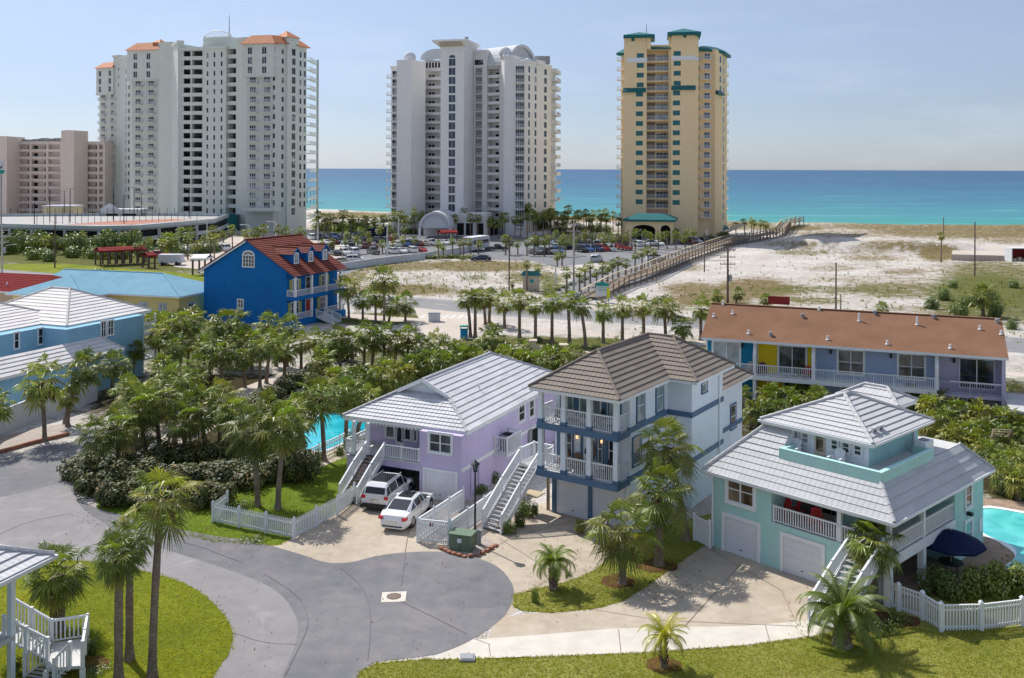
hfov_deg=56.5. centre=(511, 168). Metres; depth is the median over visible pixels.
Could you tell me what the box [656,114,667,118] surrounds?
balcony door
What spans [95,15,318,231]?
resort tower
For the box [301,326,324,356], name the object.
palm tree
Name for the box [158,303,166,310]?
window
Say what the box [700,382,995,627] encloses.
mint house
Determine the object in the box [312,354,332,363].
shrub
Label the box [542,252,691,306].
tower drive
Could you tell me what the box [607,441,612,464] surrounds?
window
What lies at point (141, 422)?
palm tree
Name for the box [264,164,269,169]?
balcony door
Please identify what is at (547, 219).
palm tree
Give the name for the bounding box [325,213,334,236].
palm tree
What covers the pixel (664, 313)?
palm tree
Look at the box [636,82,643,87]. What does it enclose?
teal window
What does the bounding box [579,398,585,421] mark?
door
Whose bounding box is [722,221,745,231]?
walkover ramp
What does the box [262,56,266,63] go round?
shuttered window
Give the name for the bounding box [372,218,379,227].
palm tree
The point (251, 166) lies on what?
balcony door
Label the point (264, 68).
shuttered window
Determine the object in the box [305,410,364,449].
pool water
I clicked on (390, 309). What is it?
palm tree
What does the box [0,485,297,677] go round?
road apron
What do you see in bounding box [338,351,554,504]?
lilac house
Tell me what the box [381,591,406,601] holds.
manhole apron
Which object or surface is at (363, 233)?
palm tree
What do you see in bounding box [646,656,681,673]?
mulch bed
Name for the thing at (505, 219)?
palm tree
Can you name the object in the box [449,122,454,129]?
shaft window
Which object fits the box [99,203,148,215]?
entrance gable
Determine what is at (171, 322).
palm tree
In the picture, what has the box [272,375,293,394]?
shrub
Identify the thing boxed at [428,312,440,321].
roadside cabinet
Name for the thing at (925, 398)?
palmetto
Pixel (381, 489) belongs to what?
parked car
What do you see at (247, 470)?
shrub
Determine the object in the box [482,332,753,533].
balcony house
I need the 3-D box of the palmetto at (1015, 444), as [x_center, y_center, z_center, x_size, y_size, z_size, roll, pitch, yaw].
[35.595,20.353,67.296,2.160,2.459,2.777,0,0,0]
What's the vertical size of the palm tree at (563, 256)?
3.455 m
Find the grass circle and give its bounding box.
[0,561,232,677]
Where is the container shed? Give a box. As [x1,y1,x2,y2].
[1005,247,1023,261]
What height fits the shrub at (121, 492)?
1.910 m
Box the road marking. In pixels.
[4,271,1011,350]
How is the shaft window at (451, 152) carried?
in the vaulted tower at (473, 129)
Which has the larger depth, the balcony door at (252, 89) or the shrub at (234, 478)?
the balcony door at (252, 89)
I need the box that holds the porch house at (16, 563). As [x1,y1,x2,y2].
[0,544,58,677]
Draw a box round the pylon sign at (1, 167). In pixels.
[0,161,3,242]
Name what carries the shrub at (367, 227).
on the ground at (870, 245)
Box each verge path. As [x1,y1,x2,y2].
[339,313,705,345]
[1006,371,1023,376]
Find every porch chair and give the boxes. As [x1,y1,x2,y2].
[779,498,792,520]
[789,501,804,522]
[806,507,822,528]
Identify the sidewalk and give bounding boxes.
[431,621,821,658]
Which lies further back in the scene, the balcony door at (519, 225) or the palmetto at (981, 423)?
the balcony door at (519, 225)
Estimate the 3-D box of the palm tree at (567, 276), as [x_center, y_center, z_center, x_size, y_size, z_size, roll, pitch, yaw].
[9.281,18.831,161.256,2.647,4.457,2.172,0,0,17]
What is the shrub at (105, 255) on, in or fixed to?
on the ground at (870, 245)
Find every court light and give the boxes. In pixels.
[66,188,73,221]
[113,188,113,219]
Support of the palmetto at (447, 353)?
on the ground at (870, 245)
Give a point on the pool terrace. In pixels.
(330, 457)
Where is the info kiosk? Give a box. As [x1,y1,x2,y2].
[520,271,541,290]
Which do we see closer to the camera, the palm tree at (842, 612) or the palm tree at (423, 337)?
the palm tree at (842, 612)
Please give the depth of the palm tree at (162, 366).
77.84 m
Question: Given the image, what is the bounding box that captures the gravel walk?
[415,482,529,543]
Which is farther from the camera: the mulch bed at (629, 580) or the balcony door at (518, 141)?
the balcony door at (518, 141)
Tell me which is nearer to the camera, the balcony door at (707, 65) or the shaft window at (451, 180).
the balcony door at (707, 65)
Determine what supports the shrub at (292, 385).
on the ground at (870, 245)
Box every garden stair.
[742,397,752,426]
[988,429,1011,448]
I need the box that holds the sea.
[306,169,1023,224]
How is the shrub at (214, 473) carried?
on the ground at (870, 245)
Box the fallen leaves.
[12,462,914,673]
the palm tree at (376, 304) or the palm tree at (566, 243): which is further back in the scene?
the palm tree at (566, 243)
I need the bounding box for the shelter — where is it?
[190,254,212,274]
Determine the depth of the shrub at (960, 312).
135.75 m
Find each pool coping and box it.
[312,416,362,452]
[983,506,1023,566]
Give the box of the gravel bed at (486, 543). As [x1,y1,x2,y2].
[443,535,494,554]
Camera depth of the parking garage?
269.30 m
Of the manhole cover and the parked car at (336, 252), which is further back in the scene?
the parked car at (336, 252)
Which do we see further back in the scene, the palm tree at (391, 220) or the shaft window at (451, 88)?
the shaft window at (451, 88)
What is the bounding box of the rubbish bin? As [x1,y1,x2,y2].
[460,325,467,338]
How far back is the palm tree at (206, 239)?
244.94 m
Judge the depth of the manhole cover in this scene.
46.62 m
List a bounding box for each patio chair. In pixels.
[557,451,569,468]
[568,452,582,471]
[594,409,603,426]
[598,458,612,479]
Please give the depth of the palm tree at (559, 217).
306.68 m
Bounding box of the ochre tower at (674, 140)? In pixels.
[616,24,731,243]
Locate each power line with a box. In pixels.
[6,242,207,253]
[11,231,209,244]
[11,237,204,248]
[211,225,569,246]
[214,235,572,254]
[218,230,571,250]
[575,225,721,250]
[576,236,726,260]
[577,231,723,255]
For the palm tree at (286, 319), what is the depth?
100.64 m
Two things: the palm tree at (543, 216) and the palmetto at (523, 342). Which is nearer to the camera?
the palmetto at (523, 342)
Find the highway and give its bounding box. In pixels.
[0,270,1023,352]
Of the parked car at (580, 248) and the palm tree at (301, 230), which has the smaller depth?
the parked car at (580, 248)
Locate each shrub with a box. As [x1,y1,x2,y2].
[0,230,23,254]
[1,655,27,677]
[11,229,27,252]
[22,247,49,259]
[23,230,50,253]
[33,229,58,252]
[41,249,56,261]
[56,453,102,484]
[61,231,86,254]
[63,234,98,253]
[64,245,80,257]
[66,451,115,477]
[70,460,99,492]
[74,467,121,497]
[76,660,112,676]
[80,246,97,258]
[85,233,112,252]
[87,635,100,656]
[90,250,120,259]
[91,457,142,491]
[93,476,122,506]
[103,230,127,251]
[104,477,144,507]
[107,448,134,461]
[112,251,128,259]
[115,455,162,487]
[118,448,170,467]
[119,228,143,251]
[123,482,173,511]
[132,244,154,256]
[141,434,196,466]
[143,460,196,493]
[170,244,191,255]
[172,488,190,505]
[179,462,205,485]
[180,437,218,466]
[180,479,218,510]
[188,458,241,486]
[190,241,209,253]
[195,436,239,465]
[202,242,221,252]
[203,481,237,508]
[209,498,233,513]
[216,428,261,463]
[222,457,267,491]
[227,468,249,489]
[230,498,254,510]
[238,533,267,544]
[244,391,268,408]
[245,389,271,403]
[249,465,276,483]
[258,384,278,403]
[261,384,287,399]
[262,449,291,481]
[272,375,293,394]
[277,378,297,394]
[282,446,320,483]
[283,368,313,388]
[290,438,307,457]
[291,369,317,386]
[303,357,320,371]
[306,366,331,376]
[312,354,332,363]
[314,446,321,463]
[320,221,333,230]
[331,343,357,362]
[333,221,346,230]
[333,444,344,455]
[344,428,362,444]
[345,225,358,232]
[358,223,370,231]
[435,254,446,258]
[458,255,468,258]
[476,484,487,495]
[492,471,500,483]
[502,517,516,535]
[513,508,525,527]
[518,496,534,517]
[531,500,538,515]
[531,585,539,602]
[546,224,556,232]
[558,225,570,233]
[575,223,587,231]
[587,222,594,232]
[594,221,602,231]
[602,224,612,232]
[715,231,727,238]
[864,615,904,636]
[882,610,914,625]
[915,565,951,596]
[923,295,939,308]
[927,562,950,586]
[931,568,965,603]
[936,288,951,300]
[947,280,958,287]
[948,301,969,315]
[956,562,996,602]
[957,294,979,305]
[979,290,1001,299]
[979,558,1023,601]
[986,298,1005,317]
[999,554,1023,596]
[1005,317,1019,329]
[1007,279,1019,287]
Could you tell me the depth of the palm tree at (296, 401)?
63.83 m
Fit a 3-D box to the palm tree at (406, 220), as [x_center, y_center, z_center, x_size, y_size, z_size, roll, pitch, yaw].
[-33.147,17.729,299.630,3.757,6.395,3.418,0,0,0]
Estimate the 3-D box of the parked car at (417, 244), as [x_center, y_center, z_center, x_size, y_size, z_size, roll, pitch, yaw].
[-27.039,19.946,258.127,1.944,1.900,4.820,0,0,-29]
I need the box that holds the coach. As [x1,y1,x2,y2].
[367,227,386,236]
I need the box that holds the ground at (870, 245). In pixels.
[0,209,1023,676]
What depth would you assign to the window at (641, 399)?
56.60 m
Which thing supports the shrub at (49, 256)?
on the ground at (870, 245)
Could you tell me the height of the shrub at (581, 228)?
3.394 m
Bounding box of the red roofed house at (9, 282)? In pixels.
[0,273,61,302]
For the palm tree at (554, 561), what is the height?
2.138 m
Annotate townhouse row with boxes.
[701,301,1023,418]
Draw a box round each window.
[13,331,19,349]
[37,327,43,345]
[100,320,106,337]
[107,319,114,336]
[139,302,147,313]
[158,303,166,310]
[188,302,195,309]
[237,299,243,308]
[242,254,254,267]
[247,57,251,63]
[247,66,251,73]
[262,47,266,53]
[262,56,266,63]
[262,66,266,72]
[290,301,299,314]
[292,278,298,292]
[299,51,305,206]
[319,296,324,309]
[321,274,324,286]
[384,425,395,439]
[401,428,411,441]
[412,429,417,442]
[427,430,452,456]
[448,131,454,138]
[448,140,454,147]
[448,149,454,156]
[448,158,454,165]
[448,168,454,174]
[448,177,454,183]
[448,186,454,192]
[448,195,454,201]
[448,204,454,211]
[449,58,455,65]
[449,67,455,74]
[449,77,455,83]
[449,86,455,92]
[449,95,454,101]
[449,104,454,111]
[449,113,454,120]
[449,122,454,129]
[518,401,525,424]
[528,397,535,419]
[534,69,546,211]
[567,396,574,412]
[567,433,573,457]
[596,439,603,465]
[607,403,612,418]
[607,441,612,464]
[632,433,642,468]
[636,63,643,67]
[636,72,643,77]
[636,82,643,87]
[636,92,642,96]
[636,111,642,115]
[636,121,642,125]
[636,131,642,135]
[636,150,642,154]
[636,160,642,164]
[636,170,642,174]
[636,180,642,184]
[636,199,642,203]
[636,393,645,423]
[637,53,643,57]
[655,385,664,413]
[673,51,680,55]
[673,61,680,65]
[673,71,680,75]
[673,80,680,85]
[673,100,679,104]
[673,110,679,114]
[673,120,679,124]
[673,130,679,134]
[673,140,679,144]
[673,150,679,154]
[673,160,679,164]
[673,170,679,174]
[673,180,679,184]
[673,190,679,194]
[673,200,679,204]
[701,381,707,394]
[712,340,740,366]
[724,480,756,511]
[730,402,736,430]
[777,345,806,375]
[800,432,809,445]
[829,439,838,451]
[836,349,864,376]
[840,441,850,455]
[852,444,862,457]
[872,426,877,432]
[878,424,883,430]
[897,353,925,380]
[958,357,995,391]
[964,485,973,510]
[964,516,973,535]
[966,398,984,415]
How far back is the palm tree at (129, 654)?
40.44 m
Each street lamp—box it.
[376,223,387,256]
[471,460,479,529]
[542,264,555,283]
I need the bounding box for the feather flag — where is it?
[606,287,609,302]
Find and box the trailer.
[158,254,184,264]
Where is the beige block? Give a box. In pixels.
[0,130,113,213]
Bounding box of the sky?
[0,0,1023,170]
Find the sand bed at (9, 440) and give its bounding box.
[0,424,66,448]
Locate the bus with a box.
[462,235,489,251]
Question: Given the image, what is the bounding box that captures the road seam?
[0,513,464,674]
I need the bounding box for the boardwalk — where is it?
[580,216,803,300]
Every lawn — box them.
[0,264,203,281]
[96,456,355,544]
[325,226,360,232]
[358,590,1023,677]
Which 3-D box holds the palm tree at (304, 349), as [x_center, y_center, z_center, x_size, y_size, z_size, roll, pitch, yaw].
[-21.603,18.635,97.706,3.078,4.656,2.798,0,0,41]
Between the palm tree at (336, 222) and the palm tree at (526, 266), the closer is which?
the palm tree at (526, 266)
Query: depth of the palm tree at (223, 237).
250.68 m
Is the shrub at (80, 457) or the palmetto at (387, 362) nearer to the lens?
the shrub at (80, 457)
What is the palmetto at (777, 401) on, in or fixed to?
on the ground at (870, 245)
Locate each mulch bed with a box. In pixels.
[79,655,110,670]
[601,574,634,587]
[635,558,676,572]
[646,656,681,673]
[852,611,919,628]
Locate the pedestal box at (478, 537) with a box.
[476,529,481,544]
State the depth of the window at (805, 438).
51.67 m
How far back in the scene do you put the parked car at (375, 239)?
268.25 m
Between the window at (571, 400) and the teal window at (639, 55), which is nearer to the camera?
the window at (571, 400)
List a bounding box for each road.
[0,440,513,677]
[137,307,496,454]
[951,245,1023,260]
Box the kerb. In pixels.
[0,432,69,453]
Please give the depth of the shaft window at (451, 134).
304.07 m
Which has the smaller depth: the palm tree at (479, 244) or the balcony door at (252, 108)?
the palm tree at (479, 244)
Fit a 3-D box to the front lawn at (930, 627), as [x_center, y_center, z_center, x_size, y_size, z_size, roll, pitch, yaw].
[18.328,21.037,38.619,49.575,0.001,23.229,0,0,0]
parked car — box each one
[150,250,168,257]
[220,243,230,250]
[307,233,316,239]
[328,232,337,238]
[331,249,341,255]
[335,257,350,262]
[339,247,350,253]
[346,254,365,260]
[348,242,354,246]
[348,247,359,254]
[360,470,415,509]
[361,242,368,248]
[366,246,379,253]
[371,236,380,242]
[378,490,434,529]
[385,246,397,253]
[397,247,407,253]
[403,239,410,246]
[405,246,417,252]
[408,239,418,245]
[417,246,427,252]
[428,238,437,245]
[440,239,449,244]
[471,254,490,260]
[487,244,507,250]
[528,242,538,248]
[528,248,542,254]
[538,247,547,253]
[547,246,558,253]
[552,246,563,252]
[572,245,588,252]
[584,244,593,251]
[590,254,602,261]
[591,244,603,251]
[597,243,609,250]
[608,245,615,250]
[616,243,632,250]
[630,240,643,246]
[646,239,657,245]
[646,253,663,260]
[679,239,695,243]
[688,237,702,243]
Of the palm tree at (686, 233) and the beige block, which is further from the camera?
the beige block
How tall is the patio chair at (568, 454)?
0.990 m
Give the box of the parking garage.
[0,208,228,248]
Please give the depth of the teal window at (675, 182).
285.36 m
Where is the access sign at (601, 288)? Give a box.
[596,281,608,301]
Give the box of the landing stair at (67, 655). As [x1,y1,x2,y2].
[1,598,89,677]
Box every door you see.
[135,81,140,86]
[135,90,140,95]
[135,99,140,104]
[135,152,140,157]
[135,161,140,166]
[135,170,140,175]
[148,143,153,148]
[148,152,153,157]
[148,161,153,166]
[148,170,153,175]
[148,179,153,184]
[148,188,153,193]
[148,197,153,202]
[249,116,255,121]
[249,125,255,130]
[249,135,255,140]
[249,144,255,150]
[249,154,255,159]
[249,164,255,169]
[249,173,255,179]
[249,183,255,188]
[249,192,255,197]
[250,77,255,82]
[250,87,255,92]
[250,96,255,102]
[250,106,255,111]
[263,193,269,198]
[263,202,269,207]
[264,115,269,121]
[264,125,269,130]
[264,135,269,140]
[264,144,269,150]
[264,154,269,159]
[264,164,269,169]
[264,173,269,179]
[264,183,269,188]
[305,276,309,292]
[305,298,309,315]
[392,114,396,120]
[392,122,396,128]
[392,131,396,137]
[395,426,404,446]
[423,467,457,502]
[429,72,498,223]
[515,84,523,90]
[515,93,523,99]
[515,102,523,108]
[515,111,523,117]
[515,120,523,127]
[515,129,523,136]
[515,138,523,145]
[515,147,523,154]
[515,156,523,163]
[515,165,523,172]
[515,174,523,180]
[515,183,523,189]
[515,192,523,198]
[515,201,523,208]
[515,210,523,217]
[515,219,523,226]
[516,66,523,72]
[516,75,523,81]
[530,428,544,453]
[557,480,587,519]
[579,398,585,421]
[583,436,595,470]
[592,487,625,528]
[593,400,601,424]
[656,55,667,60]
[656,65,667,70]
[656,75,667,80]
[656,84,667,90]
[656,94,667,99]
[656,104,667,109]
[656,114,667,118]
[656,123,667,129]
[656,133,667,139]
[656,143,667,148]
[656,152,667,158]
[656,162,667,167]
[656,172,667,178]
[656,182,667,188]
[656,191,667,197]
[656,201,667,207]
[704,53,709,59]
[704,63,709,69]
[704,171,709,177]
[704,181,709,187]
[704,191,709,196]
[704,201,709,206]
[704,211,709,216]
[721,511,760,562]
[780,531,825,582]
[815,436,825,456]
[820,507,832,519]
[830,510,843,522]
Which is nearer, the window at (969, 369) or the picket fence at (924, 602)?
the picket fence at (924, 602)
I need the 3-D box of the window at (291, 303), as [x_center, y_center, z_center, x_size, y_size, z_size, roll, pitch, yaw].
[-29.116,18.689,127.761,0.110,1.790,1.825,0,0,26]
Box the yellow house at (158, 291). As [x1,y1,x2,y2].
[5,269,203,320]
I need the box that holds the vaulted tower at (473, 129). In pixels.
[386,37,560,237]
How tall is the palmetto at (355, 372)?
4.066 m
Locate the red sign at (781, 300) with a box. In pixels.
[768,296,789,305]
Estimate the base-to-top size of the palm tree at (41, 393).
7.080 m
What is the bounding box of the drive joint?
[405,514,796,655]
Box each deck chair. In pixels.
[758,362,766,373]
[792,437,801,451]
[804,365,810,376]
[826,447,845,461]
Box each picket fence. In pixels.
[211,481,355,539]
[259,427,350,471]
[416,486,464,545]
[449,474,510,531]
[693,512,711,548]
[878,573,1023,631]
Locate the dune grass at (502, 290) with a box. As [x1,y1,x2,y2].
[337,229,1023,342]
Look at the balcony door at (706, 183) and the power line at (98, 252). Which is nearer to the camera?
the power line at (98, 252)
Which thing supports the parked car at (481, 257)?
on the parking lot at (582, 257)
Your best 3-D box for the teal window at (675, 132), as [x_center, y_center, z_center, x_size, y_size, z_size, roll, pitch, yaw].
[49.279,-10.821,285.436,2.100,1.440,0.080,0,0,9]
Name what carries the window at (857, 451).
in the mint house at (889, 474)
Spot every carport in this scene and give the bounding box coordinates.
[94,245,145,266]
[141,252,156,267]
[437,230,458,242]
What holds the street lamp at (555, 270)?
on the ground at (870, 245)
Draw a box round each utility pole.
[0,228,16,272]
[54,214,55,267]
[508,236,509,289]
[567,222,580,290]
[704,230,707,271]
[720,247,735,302]
[835,262,836,308]
[974,222,975,275]
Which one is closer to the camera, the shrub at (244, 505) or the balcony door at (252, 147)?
the shrub at (244, 505)
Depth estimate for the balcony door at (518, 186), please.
300.01 m
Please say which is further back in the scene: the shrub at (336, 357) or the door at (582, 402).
the shrub at (336, 357)
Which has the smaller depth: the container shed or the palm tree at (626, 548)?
the palm tree at (626, 548)
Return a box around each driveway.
[274,474,634,616]
[435,545,832,659]
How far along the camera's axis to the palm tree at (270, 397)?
68.98 m
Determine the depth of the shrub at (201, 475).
62.33 m
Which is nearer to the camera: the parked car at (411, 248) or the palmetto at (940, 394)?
the palmetto at (940, 394)
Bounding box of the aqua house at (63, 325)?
[0,286,156,407]
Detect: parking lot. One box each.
[150,236,340,272]
[322,232,754,275]
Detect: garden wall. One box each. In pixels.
[0,369,96,435]
[337,246,473,270]
[499,339,588,357]
[522,228,570,237]
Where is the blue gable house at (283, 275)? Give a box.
[198,233,346,326]
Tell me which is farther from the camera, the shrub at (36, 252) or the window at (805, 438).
the shrub at (36, 252)
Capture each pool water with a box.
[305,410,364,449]
[983,508,1023,568]
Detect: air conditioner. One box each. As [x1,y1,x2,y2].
[501,432,512,451]
[914,437,933,448]
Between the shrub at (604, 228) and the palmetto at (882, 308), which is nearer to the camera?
the palmetto at (882, 308)
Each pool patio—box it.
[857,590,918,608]
[879,498,1023,593]
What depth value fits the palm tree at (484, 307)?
127.81 m
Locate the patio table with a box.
[938,557,963,576]
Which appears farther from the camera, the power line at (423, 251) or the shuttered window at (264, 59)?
the shuttered window at (264, 59)
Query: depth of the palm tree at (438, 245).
219.49 m
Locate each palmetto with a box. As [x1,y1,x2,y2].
[318,364,345,403]
[325,375,363,412]
[335,360,380,400]
[359,364,392,399]
[373,355,406,395]
[385,357,422,391]
[397,348,434,382]
[408,345,447,378]
[430,347,462,369]
[443,342,474,364]
[459,343,486,361]
[471,321,507,353]
[472,349,486,356]
[494,341,523,359]
[509,347,534,363]
[515,338,535,360]
[522,349,553,368]
[537,343,565,370]
[548,344,573,369]
[563,341,585,361]
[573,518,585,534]
[709,288,723,302]
[742,384,752,421]
[742,398,767,428]
[746,395,769,423]
[753,381,785,409]
[758,293,771,304]
[764,393,791,413]
[777,386,801,409]
[780,393,805,409]
[786,374,810,398]
[793,383,830,406]
[793,384,816,402]
[809,386,828,399]
[875,300,888,311]
[904,381,923,412]
[915,388,951,416]
[915,392,946,427]
[918,409,944,438]
[932,402,960,436]
[934,419,970,444]
[941,395,972,430]
[949,419,975,447]
[955,425,986,454]
[959,395,996,433]
[964,414,1006,445]
[971,437,1003,463]
[977,446,1006,474]
[979,427,1012,457]
[985,404,1018,434]
[988,457,1018,494]
[989,443,1023,477]
[991,420,1019,449]
[998,413,1023,440]
[999,460,1023,501]
[1001,438,1023,460]
[1005,424,1023,446]
[1006,379,1023,393]
[1007,446,1023,463]
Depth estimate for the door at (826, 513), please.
50.84 m
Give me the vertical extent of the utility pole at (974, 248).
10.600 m
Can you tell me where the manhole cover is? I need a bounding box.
[386,593,400,599]
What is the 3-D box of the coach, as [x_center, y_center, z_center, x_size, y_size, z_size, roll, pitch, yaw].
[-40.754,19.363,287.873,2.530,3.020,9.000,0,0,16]
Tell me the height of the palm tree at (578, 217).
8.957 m
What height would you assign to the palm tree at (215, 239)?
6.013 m
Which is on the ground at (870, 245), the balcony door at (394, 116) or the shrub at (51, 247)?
the shrub at (51, 247)
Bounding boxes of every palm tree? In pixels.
[0,387,17,426]
[10,350,70,441]
[16,540,97,634]
[25,234,38,254]
[39,235,51,251]
[49,235,60,245]
[56,385,79,427]
[58,236,69,253]
[62,346,112,423]
[70,413,126,467]
[79,230,87,238]
[88,525,149,677]
[91,403,140,459]
[94,235,104,246]
[94,347,134,396]
[100,228,112,240]
[104,511,153,662]
[106,370,149,430]
[108,375,154,448]
[111,382,163,449]
[115,464,206,677]
[116,242,126,263]
[126,339,149,372]
[128,376,176,447]
[132,240,142,251]
[140,237,153,261]
[143,310,183,364]
[143,352,171,378]
[144,236,153,250]
[144,310,165,336]
[144,321,171,368]
[146,365,195,442]
[148,358,192,424]
[156,238,167,253]
[158,309,174,332]
[159,330,191,363]
[159,366,187,389]
[160,231,181,253]
[161,396,203,459]
[165,304,206,366]
[167,240,180,253]
[168,380,228,445]
[171,310,192,327]
[171,328,201,365]
[175,227,186,240]
[180,304,207,343]
[180,365,209,405]
[181,233,193,259]
[181,350,210,395]
[185,226,196,240]
[187,332,215,381]
[191,239,203,253]
[198,334,224,373]
[199,234,209,244]
[201,314,226,340]
[201,375,245,442]
[204,334,242,391]
[205,225,218,239]
[207,233,220,257]
[207,307,252,361]
[210,394,258,460]
[218,397,285,506]
[219,230,227,241]
[220,327,250,371]
[227,224,236,246]
[227,317,244,342]
[232,346,255,387]
[233,323,259,357]
[236,329,262,371]
[241,227,253,238]
[243,334,274,388]
[250,308,284,337]
[250,398,314,509]
[251,227,261,237]
[251,388,281,429]
[257,224,269,236]
[259,325,285,383]
[266,322,285,366]
[268,329,301,375]
[273,224,283,235]
[276,312,306,366]
[277,390,308,481]
[281,225,291,234]
[282,391,320,451]
[286,328,315,370]
[293,225,306,235]
[296,371,345,460]
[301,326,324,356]
[306,345,336,390]
[310,218,322,239]
[313,210,322,232]
[314,330,340,363]
[320,213,327,238]
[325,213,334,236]
[326,323,354,371]
[327,238,335,249]
[328,374,374,445]
[331,217,338,231]
[333,274,359,319]
[337,209,347,219]
[337,219,347,235]
[337,330,367,375]
[342,237,348,247]
[343,230,350,240]
[346,213,356,234]
[347,382,380,431]
[351,316,379,373]
[352,289,373,319]
[353,236,361,246]
[354,218,363,231]
[357,228,366,241]
[359,324,388,367]
[360,278,390,322]
[361,214,369,231]
[365,264,400,322]
[366,237,372,252]
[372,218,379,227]
[373,320,395,372]
[375,226,384,239]
[377,239,385,252]
[379,214,388,226]
[380,296,402,322]
[383,328,415,373]
[385,214,393,230]
[388,227,394,240]
[389,210,397,234]
[389,289,419,320]
[390,232,398,239]
[394,213,399,232]
[395,210,406,235]
[395,321,422,358]
[398,235,405,246]
[400,225,409,237]
[401,215,411,234]
[406,331,434,362]
[409,207,417,234]
[410,237,418,252]
[417,210,424,234]
[422,326,445,365]
[430,333,457,366]
[435,239,442,259]
[446,337,466,361]
[448,236,455,253]
[451,214,459,222]
[453,289,479,337]
[456,240,463,255]
[458,237,468,254]
[464,213,473,235]
[465,286,487,337]
[467,239,473,254]
[473,214,482,234]
[473,289,494,324]
[475,239,483,254]
[483,286,500,323]
[486,219,493,235]
[489,216,497,235]
[491,290,515,328]
[493,218,503,239]
[499,234,508,254]
[500,212,508,236]
[505,237,514,247]
[506,287,534,337]
[510,215,519,238]
[514,240,521,254]
[518,214,525,238]
[521,203,532,214]
[522,260,530,290]
[523,213,530,237]
[523,238,531,255]
[524,295,545,342]
[525,203,533,232]
[530,209,536,231]
[530,235,537,255]
[531,211,539,234]
[531,542,577,590]
[533,264,542,271]
[534,212,542,230]
[539,236,549,255]
[539,286,562,342]
[540,210,548,235]
[541,213,551,229]
[546,209,555,229]
[547,234,551,254]
[549,209,558,237]
[552,211,563,230]
[552,230,560,242]
[553,252,560,266]
[554,287,577,343]
[556,238,562,251]
[558,218,565,236]
[558,250,566,265]
[560,267,574,292]
[561,211,570,235]
[561,238,569,254]
[563,205,573,225]
[568,294,593,346]
[569,237,577,245]
[572,267,585,291]
[574,209,582,233]
[575,234,582,241]
[580,495,666,584]
[581,208,589,231]
[581,229,590,243]
[581,263,588,286]
[584,213,594,235]
[586,261,593,283]
[589,233,596,243]
[592,268,600,282]
[593,297,613,342]
[596,209,604,222]
[597,213,605,232]
[598,261,606,280]
[599,234,607,243]
[601,213,610,231]
[603,262,612,281]
[604,231,614,239]
[607,233,616,245]
[607,259,617,279]
[609,211,615,231]
[610,293,634,340]
[613,256,623,277]
[614,217,622,235]
[619,233,629,242]
[622,258,631,274]
[627,455,699,566]
[630,229,639,249]
[630,250,639,271]
[631,293,656,333]
[636,248,647,269]
[636,415,708,540]
[637,612,689,668]
[641,229,648,248]
[644,246,651,266]
[645,294,682,333]
[648,232,654,246]
[649,248,658,264]
[655,232,662,248]
[659,231,669,243]
[663,230,670,248]
[669,313,695,339]
[671,230,680,247]
[679,234,688,247]
[682,227,692,243]
[686,294,712,340]
[689,227,696,247]
[730,286,744,302]
[740,218,746,233]
[747,217,754,232]
[758,220,763,229]
[761,220,769,229]
[795,564,892,661]
[841,517,906,605]
[937,232,945,261]
[967,282,995,316]
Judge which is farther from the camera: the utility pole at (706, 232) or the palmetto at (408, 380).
the utility pole at (706, 232)
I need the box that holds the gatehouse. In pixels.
[42,205,83,212]
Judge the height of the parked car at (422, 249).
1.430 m
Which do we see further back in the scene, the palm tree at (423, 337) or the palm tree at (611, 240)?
the palm tree at (611, 240)
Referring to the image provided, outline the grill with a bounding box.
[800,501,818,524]
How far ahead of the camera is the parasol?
48.43 m
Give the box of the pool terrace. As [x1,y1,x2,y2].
[229,396,369,468]
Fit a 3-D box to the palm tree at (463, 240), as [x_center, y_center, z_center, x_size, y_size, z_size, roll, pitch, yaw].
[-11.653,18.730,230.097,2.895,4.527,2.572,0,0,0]
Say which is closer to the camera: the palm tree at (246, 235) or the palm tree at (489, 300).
the palm tree at (489, 300)
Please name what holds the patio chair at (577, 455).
on the balcony house at (631, 386)
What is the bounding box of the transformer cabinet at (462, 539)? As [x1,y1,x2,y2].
[448,527,476,552]
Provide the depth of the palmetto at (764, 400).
78.86 m
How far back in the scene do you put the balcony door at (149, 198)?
349.76 m
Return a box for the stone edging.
[438,543,497,557]
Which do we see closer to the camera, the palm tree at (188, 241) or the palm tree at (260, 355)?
the palm tree at (260, 355)
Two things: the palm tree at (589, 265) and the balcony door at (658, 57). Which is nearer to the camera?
the palm tree at (589, 265)
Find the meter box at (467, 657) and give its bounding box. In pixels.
[460,653,474,661]
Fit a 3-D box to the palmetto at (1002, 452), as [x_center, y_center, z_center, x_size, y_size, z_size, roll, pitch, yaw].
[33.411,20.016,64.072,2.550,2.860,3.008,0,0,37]
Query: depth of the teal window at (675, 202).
285.36 m
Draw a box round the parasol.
[926,528,986,576]
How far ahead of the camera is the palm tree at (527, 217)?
288.48 m
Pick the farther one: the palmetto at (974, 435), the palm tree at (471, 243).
the palm tree at (471, 243)
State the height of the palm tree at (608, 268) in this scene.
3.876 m
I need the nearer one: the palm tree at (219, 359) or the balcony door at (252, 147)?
the palm tree at (219, 359)

